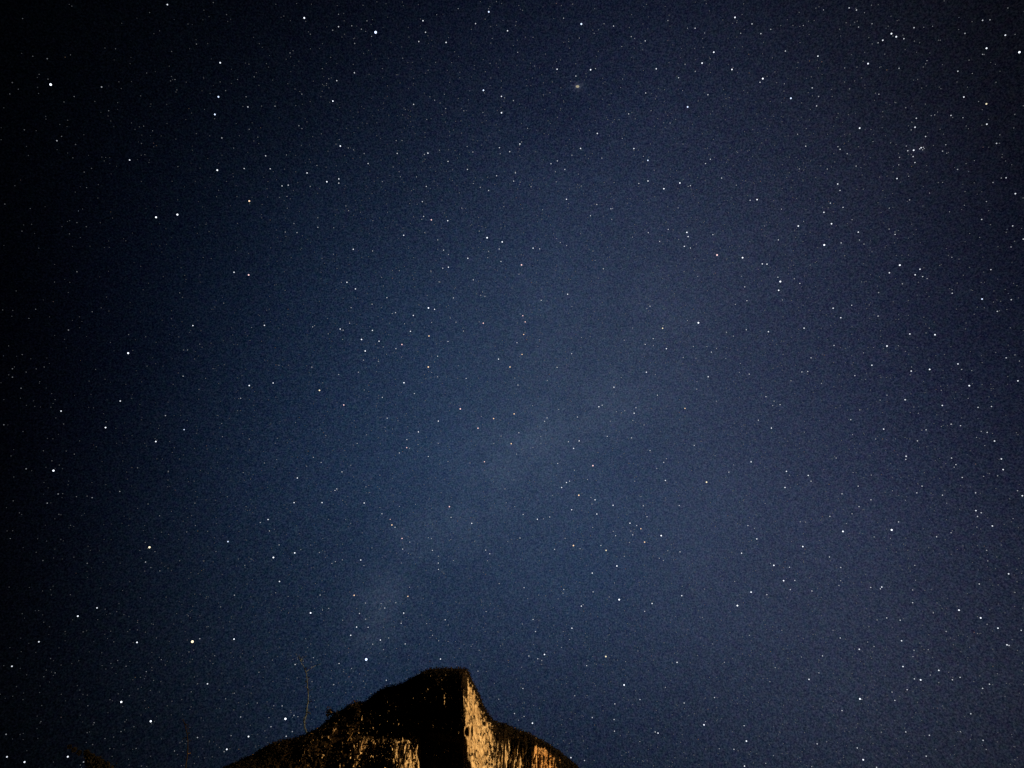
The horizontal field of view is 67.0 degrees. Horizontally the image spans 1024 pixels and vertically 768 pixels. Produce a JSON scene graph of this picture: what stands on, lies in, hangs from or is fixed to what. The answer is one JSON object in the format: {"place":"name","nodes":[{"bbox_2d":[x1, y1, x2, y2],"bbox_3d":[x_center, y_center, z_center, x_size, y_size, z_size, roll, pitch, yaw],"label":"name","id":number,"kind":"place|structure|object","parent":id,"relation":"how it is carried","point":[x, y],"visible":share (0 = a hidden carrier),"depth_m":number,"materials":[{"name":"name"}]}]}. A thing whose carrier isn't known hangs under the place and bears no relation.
{"place":"outdoors","nodes":[
{"label":"outdoors","id":0,"kind":"place"},
{"bbox_2d":[183,719,190,767],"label":"thin sapling","id":1,"kind":"object","parent":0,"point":[187,743],"visible":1,"depth_m":84.62,"materials":[{"name":"brown plant"}]},
{"bbox_2d":[233,668,568,767],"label":"cliff","id":2,"kind":"structure","parent":0,"point":[472,729],"depth_m":83.50,"materials":[{"name":"stone"}]},
{"bbox_2d":[296,654,318,734],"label":"bare tree","id":3,"kind":"object","parent":2,"relation":"on","point":[306,708],"visible":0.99,"depth_m":90.54,"materials":[{"name":"brown plant"}]},
{"bbox_2d":[325,706,334,717],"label":"shrub","id":4,"kind":"object","parent":2,"relation":"on","point":[330,711],"visible":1,"depth_m":88.91,"materials":[{"name":"brown plant"}]},
{"bbox_2d":[333,708,346,716],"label":"shrub","id":5,"kind":"object","parent":2,"relation":"on","point":[339,712],"visible":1,"depth_m":88.70,"materials":[{"name":"brown plant"}]},
{"bbox_2d":[344,699,364,709],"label":"shrub","id":6,"kind":"object","parent":2,"relation":"on","point":[348,707],"visible":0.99,"depth_m":88.52,"materials":[{"name":"brown plant"}]},
{"bbox_2d":[223,665,578,767],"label":"undergrowth","id":7,"kind":"object","parent":2,"relation":"on","point":[566,761],"visible":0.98,"depth_m":85.86,"materials":[{"name":"plant"}]},
{"bbox_2d":[0,0,1023,767],"bbox_3d":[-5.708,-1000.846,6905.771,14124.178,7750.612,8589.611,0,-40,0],"label":"star field","id":8,"kind":"structure","parent":0,"point":[558,386],"depth_m":8300.87,"materials":[{"name":"white"}]},
{"bbox_2d":[0,0,1023,767],"label":"sky","id":9,"kind":"structure","parent":0,"point":[46,181],"materials":[{"name":"blue"}]},
{"bbox_3d":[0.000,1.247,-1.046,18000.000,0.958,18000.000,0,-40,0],"label":"ground","id":10,"kind":"structure","parent":0,"visible":0},
{"bbox_2d":[67,744,116,767],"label":"leafy tree","id":11,"kind":"object","parent":10,"relation":"on","point":[92,760],"visible":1,"depth_m":38.84,"materials":[{"name":"brown plant"}]}
]}

